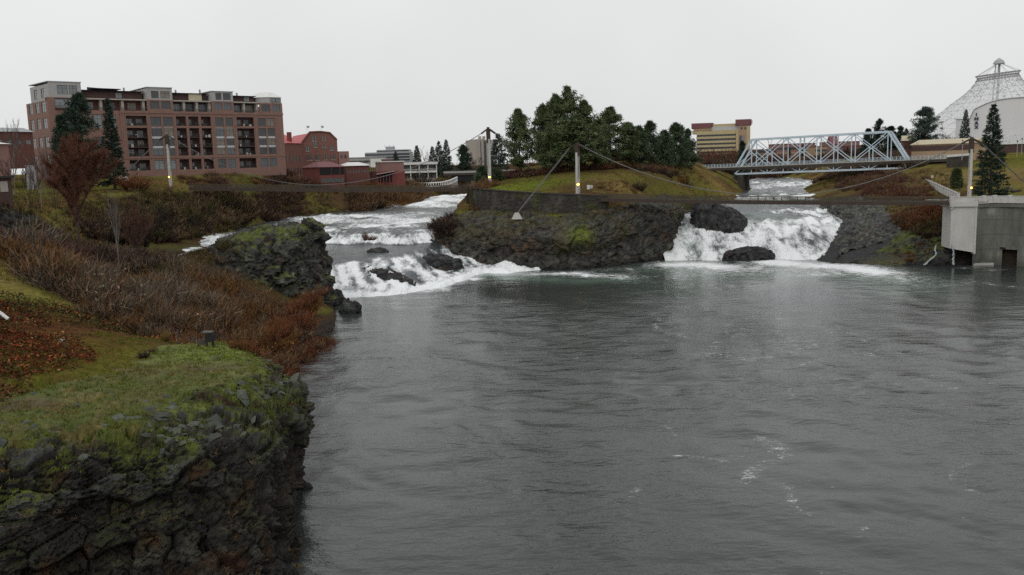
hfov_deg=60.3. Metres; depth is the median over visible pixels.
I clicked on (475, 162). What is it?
bare tree
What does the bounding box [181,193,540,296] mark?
rapids
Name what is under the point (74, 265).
shrub
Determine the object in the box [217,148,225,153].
window
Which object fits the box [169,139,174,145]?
window
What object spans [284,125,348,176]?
mill building
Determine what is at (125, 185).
shrub
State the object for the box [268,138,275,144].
window
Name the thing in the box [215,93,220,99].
window
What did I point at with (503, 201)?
retaining wall
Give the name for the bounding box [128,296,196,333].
shrub
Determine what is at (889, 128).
conifer tree
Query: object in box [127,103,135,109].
window
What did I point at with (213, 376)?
grass
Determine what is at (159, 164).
window
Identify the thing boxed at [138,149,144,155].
window
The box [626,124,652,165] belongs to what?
conifer tree
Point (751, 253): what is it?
boulder
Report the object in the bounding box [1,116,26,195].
bare tree
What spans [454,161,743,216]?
island ground
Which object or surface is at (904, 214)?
shrub
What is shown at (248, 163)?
window
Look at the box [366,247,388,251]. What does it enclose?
boulder
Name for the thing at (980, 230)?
bridge abutment
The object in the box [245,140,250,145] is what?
window
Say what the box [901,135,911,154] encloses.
park house
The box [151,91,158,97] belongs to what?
window
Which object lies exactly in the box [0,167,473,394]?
bank
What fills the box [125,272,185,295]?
shrub
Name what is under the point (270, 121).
window
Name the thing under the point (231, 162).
window
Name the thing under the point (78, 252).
shrub
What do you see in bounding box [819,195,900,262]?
rock shelf
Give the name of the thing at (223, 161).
window
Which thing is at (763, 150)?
city block
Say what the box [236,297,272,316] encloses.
shrub
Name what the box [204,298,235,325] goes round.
shrub
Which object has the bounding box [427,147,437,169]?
spruce tree
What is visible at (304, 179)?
shrub
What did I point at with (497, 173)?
conifer tree
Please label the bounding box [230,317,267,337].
shrub
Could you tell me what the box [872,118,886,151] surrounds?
conifer tree
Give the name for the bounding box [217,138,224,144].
window
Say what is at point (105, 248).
shrub
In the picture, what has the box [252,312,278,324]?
shrub
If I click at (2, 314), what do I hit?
pipe
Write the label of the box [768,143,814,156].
city block
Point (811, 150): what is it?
city block
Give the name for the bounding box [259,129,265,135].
window
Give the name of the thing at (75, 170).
bare tree
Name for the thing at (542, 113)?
pine tree
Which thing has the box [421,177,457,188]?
terrace wall
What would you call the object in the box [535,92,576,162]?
pine tree
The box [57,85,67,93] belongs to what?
window
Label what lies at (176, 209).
shrub
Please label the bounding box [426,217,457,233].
shrub
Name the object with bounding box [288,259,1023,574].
river pool
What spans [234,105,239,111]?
window
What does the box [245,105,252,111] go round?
window
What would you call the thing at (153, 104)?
window
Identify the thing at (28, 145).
house
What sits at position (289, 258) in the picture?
rock outcrop
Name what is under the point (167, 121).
window
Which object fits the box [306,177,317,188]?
shrub
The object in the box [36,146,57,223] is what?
bare tree
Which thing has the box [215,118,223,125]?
window
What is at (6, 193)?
shed
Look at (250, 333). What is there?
shrub
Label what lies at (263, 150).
window
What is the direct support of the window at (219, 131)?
in the apartment building at (245, 134)
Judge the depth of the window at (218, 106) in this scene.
328.17 m
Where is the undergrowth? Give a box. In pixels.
[0,201,338,376]
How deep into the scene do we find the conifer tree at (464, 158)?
497.84 m
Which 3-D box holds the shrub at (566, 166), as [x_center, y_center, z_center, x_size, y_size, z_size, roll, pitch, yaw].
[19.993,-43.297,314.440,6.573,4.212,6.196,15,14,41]
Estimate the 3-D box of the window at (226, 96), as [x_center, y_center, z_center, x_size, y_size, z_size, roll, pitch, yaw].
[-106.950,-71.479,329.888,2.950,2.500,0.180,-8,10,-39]
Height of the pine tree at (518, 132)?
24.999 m
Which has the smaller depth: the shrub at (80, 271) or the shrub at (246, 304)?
the shrub at (80, 271)
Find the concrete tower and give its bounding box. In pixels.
[466,136,496,164]
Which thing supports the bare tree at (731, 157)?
on the island ground at (466, 202)
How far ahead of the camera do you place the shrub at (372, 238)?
246.14 m
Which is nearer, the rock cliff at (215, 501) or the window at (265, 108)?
the rock cliff at (215, 501)
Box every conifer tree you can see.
[45,114,88,187]
[57,91,118,190]
[452,144,475,182]
[473,165,487,181]
[486,133,509,172]
[491,166,504,181]
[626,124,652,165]
[642,119,669,164]
[656,129,681,167]
[668,121,696,167]
[678,128,701,166]
[733,140,749,180]
[858,128,877,155]
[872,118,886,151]
[878,125,899,153]
[892,125,905,151]
[949,167,964,188]
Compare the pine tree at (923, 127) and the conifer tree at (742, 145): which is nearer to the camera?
the pine tree at (923, 127)
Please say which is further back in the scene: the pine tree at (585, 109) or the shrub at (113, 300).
the pine tree at (585, 109)
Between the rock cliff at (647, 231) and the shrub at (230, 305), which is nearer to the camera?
the shrub at (230, 305)
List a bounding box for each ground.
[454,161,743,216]
[455,156,818,177]
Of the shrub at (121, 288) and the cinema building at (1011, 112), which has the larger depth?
the cinema building at (1011, 112)
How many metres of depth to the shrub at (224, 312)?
139.68 m
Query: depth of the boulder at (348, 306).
183.55 m
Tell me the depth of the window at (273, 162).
344.13 m
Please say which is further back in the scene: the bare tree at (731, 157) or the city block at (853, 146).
the city block at (853, 146)
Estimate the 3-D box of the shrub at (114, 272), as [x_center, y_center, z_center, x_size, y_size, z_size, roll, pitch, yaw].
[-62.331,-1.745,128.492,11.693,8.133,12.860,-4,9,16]
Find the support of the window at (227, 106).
in the apartment building at (245, 134)
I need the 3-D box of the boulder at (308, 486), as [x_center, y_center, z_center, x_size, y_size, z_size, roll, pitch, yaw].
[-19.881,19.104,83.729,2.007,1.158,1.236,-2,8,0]
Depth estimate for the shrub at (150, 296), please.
128.50 m
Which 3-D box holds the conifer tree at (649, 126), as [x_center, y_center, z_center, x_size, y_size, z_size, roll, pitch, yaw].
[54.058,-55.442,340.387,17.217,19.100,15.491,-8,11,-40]
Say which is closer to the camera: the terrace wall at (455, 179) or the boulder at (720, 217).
the boulder at (720, 217)
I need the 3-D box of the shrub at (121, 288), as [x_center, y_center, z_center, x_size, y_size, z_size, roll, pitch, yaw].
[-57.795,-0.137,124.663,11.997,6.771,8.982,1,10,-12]
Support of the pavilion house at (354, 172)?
on the bank at (17, 286)
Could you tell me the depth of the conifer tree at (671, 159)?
343.76 m
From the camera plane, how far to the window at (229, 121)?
331.43 m
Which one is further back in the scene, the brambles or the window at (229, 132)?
the window at (229, 132)
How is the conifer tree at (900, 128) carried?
on the bank at (1014, 161)
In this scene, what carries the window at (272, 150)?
in the apartment building at (245, 134)
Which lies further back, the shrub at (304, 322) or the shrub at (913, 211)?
the shrub at (913, 211)
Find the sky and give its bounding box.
[0,0,1023,174]
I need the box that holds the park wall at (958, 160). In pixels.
[946,153,968,167]
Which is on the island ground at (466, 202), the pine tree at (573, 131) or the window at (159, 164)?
the pine tree at (573, 131)
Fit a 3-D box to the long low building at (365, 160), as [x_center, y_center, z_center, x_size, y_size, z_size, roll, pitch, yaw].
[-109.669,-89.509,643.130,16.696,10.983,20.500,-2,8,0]
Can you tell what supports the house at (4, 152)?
on the bank at (17, 286)
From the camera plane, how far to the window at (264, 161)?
341.83 m
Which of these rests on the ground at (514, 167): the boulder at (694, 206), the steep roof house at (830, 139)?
the steep roof house at (830, 139)
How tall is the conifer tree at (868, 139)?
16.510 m
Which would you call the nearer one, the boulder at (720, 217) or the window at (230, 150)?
the boulder at (720, 217)
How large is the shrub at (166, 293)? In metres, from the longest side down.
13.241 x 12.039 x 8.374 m
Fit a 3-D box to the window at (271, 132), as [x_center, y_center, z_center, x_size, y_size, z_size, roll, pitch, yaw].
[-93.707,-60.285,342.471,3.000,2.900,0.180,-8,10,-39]
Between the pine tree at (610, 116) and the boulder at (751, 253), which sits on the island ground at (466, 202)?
the pine tree at (610, 116)
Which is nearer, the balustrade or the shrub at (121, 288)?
the shrub at (121, 288)
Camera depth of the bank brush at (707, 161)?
558.75 m
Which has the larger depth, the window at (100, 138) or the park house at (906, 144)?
the park house at (906, 144)
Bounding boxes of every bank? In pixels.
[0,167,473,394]
[781,152,1023,264]
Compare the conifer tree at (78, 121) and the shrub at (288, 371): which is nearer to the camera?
the shrub at (288, 371)
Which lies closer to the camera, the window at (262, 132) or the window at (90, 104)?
the window at (90, 104)
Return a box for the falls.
[663,177,841,260]
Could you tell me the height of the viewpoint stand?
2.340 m
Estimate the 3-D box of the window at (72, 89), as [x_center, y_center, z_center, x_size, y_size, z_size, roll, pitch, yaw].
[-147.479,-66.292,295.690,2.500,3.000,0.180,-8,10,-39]
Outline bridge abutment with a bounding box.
[925,195,1023,266]
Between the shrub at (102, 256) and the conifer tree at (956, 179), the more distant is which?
the conifer tree at (956, 179)
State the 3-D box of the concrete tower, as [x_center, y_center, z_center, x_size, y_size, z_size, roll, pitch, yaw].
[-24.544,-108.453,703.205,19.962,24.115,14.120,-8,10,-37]
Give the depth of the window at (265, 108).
340.08 m
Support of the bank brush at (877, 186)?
on the bank at (1014, 161)
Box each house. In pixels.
[0,128,35,168]
[0,142,11,178]
[341,162,369,187]
[827,136,837,153]
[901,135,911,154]
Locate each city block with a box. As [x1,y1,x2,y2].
[748,149,775,156]
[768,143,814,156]
[807,145,840,155]
[819,141,859,150]
[843,145,864,150]
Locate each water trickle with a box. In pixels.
[923,246,936,264]
[951,245,954,264]
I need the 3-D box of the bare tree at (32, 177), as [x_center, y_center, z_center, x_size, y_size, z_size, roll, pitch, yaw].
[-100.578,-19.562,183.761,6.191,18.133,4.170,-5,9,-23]
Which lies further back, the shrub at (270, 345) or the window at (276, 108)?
the window at (276, 108)
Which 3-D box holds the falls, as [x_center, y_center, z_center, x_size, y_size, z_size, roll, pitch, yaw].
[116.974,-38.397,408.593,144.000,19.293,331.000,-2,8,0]
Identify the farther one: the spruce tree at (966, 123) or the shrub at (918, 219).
the spruce tree at (966, 123)
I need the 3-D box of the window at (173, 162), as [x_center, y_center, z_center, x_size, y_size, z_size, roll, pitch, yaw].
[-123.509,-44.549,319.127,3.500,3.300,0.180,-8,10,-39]
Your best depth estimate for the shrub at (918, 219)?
261.56 m
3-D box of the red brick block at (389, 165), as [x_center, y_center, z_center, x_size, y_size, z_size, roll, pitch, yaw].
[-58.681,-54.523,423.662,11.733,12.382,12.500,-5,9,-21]
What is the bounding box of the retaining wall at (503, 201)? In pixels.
[469,186,608,213]
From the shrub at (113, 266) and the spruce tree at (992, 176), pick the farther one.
the spruce tree at (992, 176)
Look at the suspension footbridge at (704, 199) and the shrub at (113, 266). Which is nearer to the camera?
the shrub at (113, 266)
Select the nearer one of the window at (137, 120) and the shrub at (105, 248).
the shrub at (105, 248)
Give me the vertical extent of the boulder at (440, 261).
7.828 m
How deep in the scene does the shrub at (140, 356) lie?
91.60 m
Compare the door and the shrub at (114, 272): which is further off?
the door
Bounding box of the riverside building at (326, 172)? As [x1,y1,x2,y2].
[301,161,345,187]
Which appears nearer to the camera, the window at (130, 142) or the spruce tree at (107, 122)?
the spruce tree at (107, 122)
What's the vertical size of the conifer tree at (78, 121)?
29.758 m
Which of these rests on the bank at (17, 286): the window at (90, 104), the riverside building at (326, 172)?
the riverside building at (326, 172)
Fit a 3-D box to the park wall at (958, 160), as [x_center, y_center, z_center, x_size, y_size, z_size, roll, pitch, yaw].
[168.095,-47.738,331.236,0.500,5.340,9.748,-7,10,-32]
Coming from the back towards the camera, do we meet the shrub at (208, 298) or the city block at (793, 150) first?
the city block at (793, 150)
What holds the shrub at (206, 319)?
on the bank at (17, 286)
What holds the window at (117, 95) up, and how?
in the apartment building at (245, 134)
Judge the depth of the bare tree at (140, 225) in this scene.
157.39 m
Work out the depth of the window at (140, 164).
314.95 m
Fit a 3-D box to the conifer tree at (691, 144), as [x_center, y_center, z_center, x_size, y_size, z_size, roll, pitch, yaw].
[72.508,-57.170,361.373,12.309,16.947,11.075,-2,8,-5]
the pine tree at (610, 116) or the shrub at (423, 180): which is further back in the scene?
the shrub at (423, 180)
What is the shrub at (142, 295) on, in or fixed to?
on the bank at (17, 286)
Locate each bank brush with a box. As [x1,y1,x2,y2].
[63,172,467,247]
[447,144,876,178]
[811,148,942,258]
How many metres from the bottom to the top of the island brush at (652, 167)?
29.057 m
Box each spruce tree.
[99,98,128,189]
[393,151,399,160]
[411,146,421,161]
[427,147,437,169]
[433,141,445,174]
[439,139,453,177]
[959,109,971,137]
[972,103,1011,203]
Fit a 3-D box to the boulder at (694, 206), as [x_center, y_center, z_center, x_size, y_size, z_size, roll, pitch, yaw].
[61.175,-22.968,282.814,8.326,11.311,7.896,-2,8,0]
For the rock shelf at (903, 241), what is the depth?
242.54 m
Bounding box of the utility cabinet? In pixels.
[26,165,36,189]
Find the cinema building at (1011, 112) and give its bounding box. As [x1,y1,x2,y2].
[955,97,1023,143]
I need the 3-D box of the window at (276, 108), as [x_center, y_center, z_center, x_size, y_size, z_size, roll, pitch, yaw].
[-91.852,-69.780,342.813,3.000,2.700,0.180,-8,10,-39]
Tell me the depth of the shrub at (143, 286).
133.74 m
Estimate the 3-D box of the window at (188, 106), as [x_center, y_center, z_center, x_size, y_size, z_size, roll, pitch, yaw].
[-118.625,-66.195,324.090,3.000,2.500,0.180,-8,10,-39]
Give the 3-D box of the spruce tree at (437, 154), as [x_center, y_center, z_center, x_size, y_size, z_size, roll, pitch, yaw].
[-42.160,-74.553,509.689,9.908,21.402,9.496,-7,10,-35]
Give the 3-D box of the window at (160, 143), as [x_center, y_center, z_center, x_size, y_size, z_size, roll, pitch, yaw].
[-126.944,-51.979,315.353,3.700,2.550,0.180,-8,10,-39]
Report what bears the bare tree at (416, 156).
on the bank at (17, 286)
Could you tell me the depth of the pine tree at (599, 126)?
309.93 m
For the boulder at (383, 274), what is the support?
in the river pool
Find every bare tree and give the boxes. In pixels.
[0,156,20,180]
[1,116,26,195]
[12,153,43,211]
[22,138,51,205]
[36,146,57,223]
[38,130,120,244]
[105,188,121,268]
[117,197,153,262]
[413,147,431,161]
[473,156,483,167]
[698,151,710,163]
[709,151,727,164]
[726,153,737,171]
[752,153,766,174]
[770,153,789,170]
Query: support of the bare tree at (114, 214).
on the bank at (17, 286)
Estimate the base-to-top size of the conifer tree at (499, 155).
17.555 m
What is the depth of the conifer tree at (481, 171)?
313.82 m
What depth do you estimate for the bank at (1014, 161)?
282.10 m
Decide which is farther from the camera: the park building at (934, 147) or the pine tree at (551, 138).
the park building at (934, 147)
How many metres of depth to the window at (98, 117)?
302.33 m
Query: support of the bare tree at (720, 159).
on the island ground at (466, 202)
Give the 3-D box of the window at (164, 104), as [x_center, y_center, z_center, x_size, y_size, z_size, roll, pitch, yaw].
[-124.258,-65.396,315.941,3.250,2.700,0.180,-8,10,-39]
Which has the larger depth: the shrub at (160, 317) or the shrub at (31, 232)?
the shrub at (31, 232)
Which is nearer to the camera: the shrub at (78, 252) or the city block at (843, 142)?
the shrub at (78, 252)
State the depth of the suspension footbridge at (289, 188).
294.96 m
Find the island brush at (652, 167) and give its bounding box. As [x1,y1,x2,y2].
[424,159,709,260]
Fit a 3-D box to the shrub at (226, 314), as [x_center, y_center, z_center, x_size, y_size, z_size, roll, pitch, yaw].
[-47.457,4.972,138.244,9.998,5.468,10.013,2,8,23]
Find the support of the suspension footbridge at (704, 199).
on the bridge abutment
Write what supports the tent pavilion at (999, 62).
on the bank at (1014, 161)
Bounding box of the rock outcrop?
[209,217,339,306]
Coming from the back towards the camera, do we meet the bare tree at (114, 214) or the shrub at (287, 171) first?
the shrub at (287, 171)
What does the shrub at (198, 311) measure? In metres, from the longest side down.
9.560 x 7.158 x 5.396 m
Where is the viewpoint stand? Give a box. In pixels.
[198,331,215,346]
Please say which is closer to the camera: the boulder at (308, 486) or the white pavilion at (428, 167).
the boulder at (308, 486)
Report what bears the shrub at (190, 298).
on the bank at (17, 286)
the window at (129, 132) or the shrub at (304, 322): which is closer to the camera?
the shrub at (304, 322)
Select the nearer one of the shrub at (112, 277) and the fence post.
the fence post
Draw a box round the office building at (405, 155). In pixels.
[365,146,412,161]
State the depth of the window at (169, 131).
317.61 m
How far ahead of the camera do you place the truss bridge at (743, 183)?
378.65 m
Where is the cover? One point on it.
(87, 205)
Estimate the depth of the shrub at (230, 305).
140.48 m
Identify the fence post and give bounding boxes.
[177,329,179,344]
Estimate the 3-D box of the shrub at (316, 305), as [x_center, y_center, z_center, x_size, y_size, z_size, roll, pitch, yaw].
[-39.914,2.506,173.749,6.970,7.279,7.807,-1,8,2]
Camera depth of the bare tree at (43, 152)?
203.15 m
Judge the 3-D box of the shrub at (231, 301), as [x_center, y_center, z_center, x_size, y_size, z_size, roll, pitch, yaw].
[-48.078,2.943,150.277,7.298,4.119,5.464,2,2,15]
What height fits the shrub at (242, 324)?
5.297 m
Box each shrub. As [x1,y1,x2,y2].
[0,213,75,246]
[3,241,90,285]
[43,238,92,259]
[56,259,91,280]
[58,264,119,300]
[67,264,140,297]
[67,278,140,317]
[76,252,124,282]
[78,254,126,278]
[81,240,115,255]
[85,244,119,264]
[86,253,110,263]
[93,259,128,277]
[112,173,155,190]
[118,276,170,297]
[119,276,165,303]
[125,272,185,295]
[127,270,196,306]
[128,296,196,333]
[132,283,164,314]
[134,219,156,232]
[136,349,151,358]
[138,291,168,312]
[143,273,197,294]
[147,301,201,332]
[150,283,198,310]
[160,331,172,342]
[162,280,205,307]
[163,199,185,215]
[163,279,201,295]
[169,303,210,325]
[176,305,223,326]
[178,303,214,325]
[183,283,224,311]
[189,285,245,324]
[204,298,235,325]
[204,303,242,328]
[205,303,244,324]
[213,311,253,336]
[216,328,245,342]
[220,324,267,346]
[223,295,242,305]
[229,326,265,344]
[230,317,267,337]
[233,295,257,317]
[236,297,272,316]
[241,327,287,353]
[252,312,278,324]
[263,336,300,356]
[266,299,328,335]
[282,364,301,377]
[286,166,298,175]
[291,173,305,181]
[292,287,325,316]
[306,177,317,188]
[357,179,383,187]
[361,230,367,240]
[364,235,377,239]
[409,167,434,184]
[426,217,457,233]
[562,162,572,170]
[630,180,646,190]
[873,168,885,174]
[891,209,912,222]
[902,208,921,215]
[905,213,926,221]
[922,205,940,213]
[928,205,942,210]
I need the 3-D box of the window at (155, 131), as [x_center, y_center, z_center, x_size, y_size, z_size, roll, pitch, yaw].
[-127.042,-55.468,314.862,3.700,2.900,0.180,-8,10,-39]
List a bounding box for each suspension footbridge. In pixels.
[119,127,533,191]
[512,137,1023,218]
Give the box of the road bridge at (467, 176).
[443,169,515,187]
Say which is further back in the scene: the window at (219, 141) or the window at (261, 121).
the window at (261, 121)
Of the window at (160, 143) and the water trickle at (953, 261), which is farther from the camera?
the window at (160, 143)
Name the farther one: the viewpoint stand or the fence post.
the fence post
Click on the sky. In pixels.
(376, 75)
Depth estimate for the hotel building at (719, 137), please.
881.49 m
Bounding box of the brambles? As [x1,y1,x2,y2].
[0,206,200,401]
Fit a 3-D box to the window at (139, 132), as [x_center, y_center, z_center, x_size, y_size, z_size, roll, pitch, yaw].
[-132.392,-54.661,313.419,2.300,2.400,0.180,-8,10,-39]
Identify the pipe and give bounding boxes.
[0,311,8,319]
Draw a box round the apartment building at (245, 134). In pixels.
[26,81,285,179]
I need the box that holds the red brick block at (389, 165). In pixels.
[374,161,404,170]
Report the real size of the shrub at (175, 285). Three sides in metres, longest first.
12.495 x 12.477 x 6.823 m
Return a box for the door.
[0,181,7,191]
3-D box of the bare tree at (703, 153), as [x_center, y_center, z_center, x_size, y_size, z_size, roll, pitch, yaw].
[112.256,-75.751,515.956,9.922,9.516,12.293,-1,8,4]
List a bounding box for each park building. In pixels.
[911,138,989,160]
[993,143,1023,153]
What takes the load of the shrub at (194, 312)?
on the bank at (17, 286)
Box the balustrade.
[925,179,959,196]
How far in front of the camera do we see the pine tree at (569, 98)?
317.70 m
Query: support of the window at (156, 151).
in the apartment building at (245, 134)
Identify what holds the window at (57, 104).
in the apartment building at (245, 134)
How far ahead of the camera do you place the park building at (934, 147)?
357.54 m
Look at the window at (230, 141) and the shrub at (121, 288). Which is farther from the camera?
the window at (230, 141)
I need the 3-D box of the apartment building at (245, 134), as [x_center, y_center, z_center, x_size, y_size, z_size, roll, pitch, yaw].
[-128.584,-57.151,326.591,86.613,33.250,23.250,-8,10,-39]
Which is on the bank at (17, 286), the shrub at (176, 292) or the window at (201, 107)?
the shrub at (176, 292)
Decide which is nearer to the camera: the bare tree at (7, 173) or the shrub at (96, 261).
the shrub at (96, 261)
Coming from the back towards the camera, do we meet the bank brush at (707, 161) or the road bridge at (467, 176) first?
the bank brush at (707, 161)
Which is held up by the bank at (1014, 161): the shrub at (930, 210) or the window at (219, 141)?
the shrub at (930, 210)
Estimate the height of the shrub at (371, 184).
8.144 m
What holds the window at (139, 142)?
in the apartment building at (245, 134)
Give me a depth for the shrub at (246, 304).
150.44 m
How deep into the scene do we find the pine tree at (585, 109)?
317.09 m
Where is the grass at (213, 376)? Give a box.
[0,161,738,488]
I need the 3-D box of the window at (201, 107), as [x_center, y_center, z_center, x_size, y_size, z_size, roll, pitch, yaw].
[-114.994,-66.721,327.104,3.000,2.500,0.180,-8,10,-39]
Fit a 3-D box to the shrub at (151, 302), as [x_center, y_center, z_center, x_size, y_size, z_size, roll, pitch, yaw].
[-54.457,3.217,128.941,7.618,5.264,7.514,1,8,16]
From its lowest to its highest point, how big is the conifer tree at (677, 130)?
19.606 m
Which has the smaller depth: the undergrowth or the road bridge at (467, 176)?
the undergrowth
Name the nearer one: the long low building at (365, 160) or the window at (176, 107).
the window at (176, 107)
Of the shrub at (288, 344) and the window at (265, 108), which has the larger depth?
the window at (265, 108)
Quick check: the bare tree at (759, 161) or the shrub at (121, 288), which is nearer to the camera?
the shrub at (121, 288)
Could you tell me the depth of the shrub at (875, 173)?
358.38 m
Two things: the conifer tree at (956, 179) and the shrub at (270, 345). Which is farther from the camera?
the conifer tree at (956, 179)
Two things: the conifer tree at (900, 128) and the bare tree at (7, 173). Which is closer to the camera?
the bare tree at (7, 173)
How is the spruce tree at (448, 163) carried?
on the bank at (17, 286)
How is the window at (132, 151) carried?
in the apartment building at (245, 134)
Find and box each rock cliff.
[0,341,314,574]
[430,194,686,269]
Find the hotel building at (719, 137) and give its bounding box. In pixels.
[691,119,752,157]
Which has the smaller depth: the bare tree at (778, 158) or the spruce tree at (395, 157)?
the spruce tree at (395, 157)
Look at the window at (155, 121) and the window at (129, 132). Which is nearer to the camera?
the window at (129, 132)
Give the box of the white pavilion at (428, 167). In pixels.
[404,162,437,181]
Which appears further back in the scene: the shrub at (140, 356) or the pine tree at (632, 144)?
the pine tree at (632, 144)
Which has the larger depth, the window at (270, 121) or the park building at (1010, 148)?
the park building at (1010, 148)
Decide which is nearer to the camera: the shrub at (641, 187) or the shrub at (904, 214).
the shrub at (904, 214)
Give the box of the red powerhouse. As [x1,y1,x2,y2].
[369,167,404,187]
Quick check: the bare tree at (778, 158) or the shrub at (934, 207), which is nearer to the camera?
the shrub at (934, 207)
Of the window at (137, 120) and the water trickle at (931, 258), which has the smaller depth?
the water trickle at (931, 258)
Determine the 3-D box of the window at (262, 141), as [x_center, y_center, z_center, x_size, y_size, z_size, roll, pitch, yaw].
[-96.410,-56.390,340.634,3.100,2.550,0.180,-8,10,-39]
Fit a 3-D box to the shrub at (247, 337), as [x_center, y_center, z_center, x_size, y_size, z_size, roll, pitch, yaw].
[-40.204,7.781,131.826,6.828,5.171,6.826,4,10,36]
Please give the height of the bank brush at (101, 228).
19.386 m
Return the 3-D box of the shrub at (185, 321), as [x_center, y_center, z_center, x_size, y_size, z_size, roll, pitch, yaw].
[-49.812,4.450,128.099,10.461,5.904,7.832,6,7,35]
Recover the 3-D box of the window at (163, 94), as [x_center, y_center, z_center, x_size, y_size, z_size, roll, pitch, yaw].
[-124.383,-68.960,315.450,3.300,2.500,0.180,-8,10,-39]
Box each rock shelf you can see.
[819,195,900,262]
[848,228,956,265]
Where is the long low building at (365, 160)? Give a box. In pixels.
[349,157,370,166]
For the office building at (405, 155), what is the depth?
790.88 m
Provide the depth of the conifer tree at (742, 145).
474.33 m
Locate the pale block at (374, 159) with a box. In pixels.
[370,157,386,166]
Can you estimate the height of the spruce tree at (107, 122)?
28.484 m
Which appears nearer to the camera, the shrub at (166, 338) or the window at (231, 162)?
the shrub at (166, 338)
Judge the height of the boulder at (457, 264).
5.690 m
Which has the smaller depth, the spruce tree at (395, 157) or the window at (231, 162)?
the window at (231, 162)
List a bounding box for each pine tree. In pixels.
[498,107,539,172]
[525,103,560,170]
[529,121,566,170]
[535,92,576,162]
[545,119,607,171]
[552,85,590,154]
[570,99,597,162]
[585,117,616,165]
[591,105,637,167]
[612,121,642,165]
[908,106,943,143]
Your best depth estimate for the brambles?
91.34 m
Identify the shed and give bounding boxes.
[0,176,13,207]
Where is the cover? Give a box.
[0,164,961,347]
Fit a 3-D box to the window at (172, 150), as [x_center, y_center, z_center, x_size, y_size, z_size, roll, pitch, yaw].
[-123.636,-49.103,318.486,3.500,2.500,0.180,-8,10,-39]
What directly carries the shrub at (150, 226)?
on the bank at (17, 286)
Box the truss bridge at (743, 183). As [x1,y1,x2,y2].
[708,131,953,190]
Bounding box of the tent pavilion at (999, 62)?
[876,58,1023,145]
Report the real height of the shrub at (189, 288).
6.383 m
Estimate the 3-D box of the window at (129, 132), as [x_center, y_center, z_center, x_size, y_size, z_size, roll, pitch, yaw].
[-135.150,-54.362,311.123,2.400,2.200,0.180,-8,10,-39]
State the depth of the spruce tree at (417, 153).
513.08 m
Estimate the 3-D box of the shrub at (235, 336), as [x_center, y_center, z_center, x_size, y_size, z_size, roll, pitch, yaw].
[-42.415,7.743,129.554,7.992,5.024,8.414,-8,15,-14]
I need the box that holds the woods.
[22,145,848,172]
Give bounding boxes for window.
[54,98,70,107]
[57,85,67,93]
[68,85,76,94]
[87,102,93,109]
[93,114,102,127]
[95,137,104,147]
[115,93,121,97]
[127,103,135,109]
[127,130,132,136]
[128,140,133,146]
[129,149,134,155]
[135,119,142,125]
[136,130,143,136]
[137,140,143,146]
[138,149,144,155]
[139,163,145,169]
[150,101,158,108]
[150,117,160,125]
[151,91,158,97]
[151,128,161,135]
[152,139,162,145]
[153,148,163,154]
[154,160,164,169]
[160,91,169,98]
[161,101,170,108]
[163,117,172,125]
[164,128,173,135]
[165,148,174,154]
[166,160,175,168]
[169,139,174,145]
[173,104,180,110]
[185,104,193,110]
[198,104,206,110]
[214,102,221,109]
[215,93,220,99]
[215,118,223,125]
[216,128,223,135]
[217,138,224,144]
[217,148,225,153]
[218,159,226,167]
[223,93,230,99]
[224,103,230,109]
[225,118,232,125]
[226,129,233,135]
[227,138,233,144]
[227,148,234,153]
[228,159,235,167]
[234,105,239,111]
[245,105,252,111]
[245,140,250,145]
[246,161,251,167]
[258,118,265,125]
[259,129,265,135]
[259,138,266,144]
[260,147,266,153]
[260,158,267,166]
[261,104,269,111]
[267,118,273,125]
[268,129,274,135]
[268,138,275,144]
[269,147,275,153]
[269,158,276,166]
[273,105,279,111]
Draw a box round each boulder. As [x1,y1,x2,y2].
[295,482,312,489]
[334,289,345,302]
[338,297,361,313]
[362,265,415,285]
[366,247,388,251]
[422,253,453,270]
[451,258,462,269]
[690,198,700,224]
[694,203,747,232]
[722,246,775,260]
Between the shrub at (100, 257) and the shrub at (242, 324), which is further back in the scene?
the shrub at (100, 257)
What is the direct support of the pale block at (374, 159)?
on the ground at (514, 167)
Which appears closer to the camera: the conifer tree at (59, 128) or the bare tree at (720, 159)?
the conifer tree at (59, 128)
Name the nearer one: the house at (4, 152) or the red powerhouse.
the house at (4, 152)
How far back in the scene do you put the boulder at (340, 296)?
197.99 m

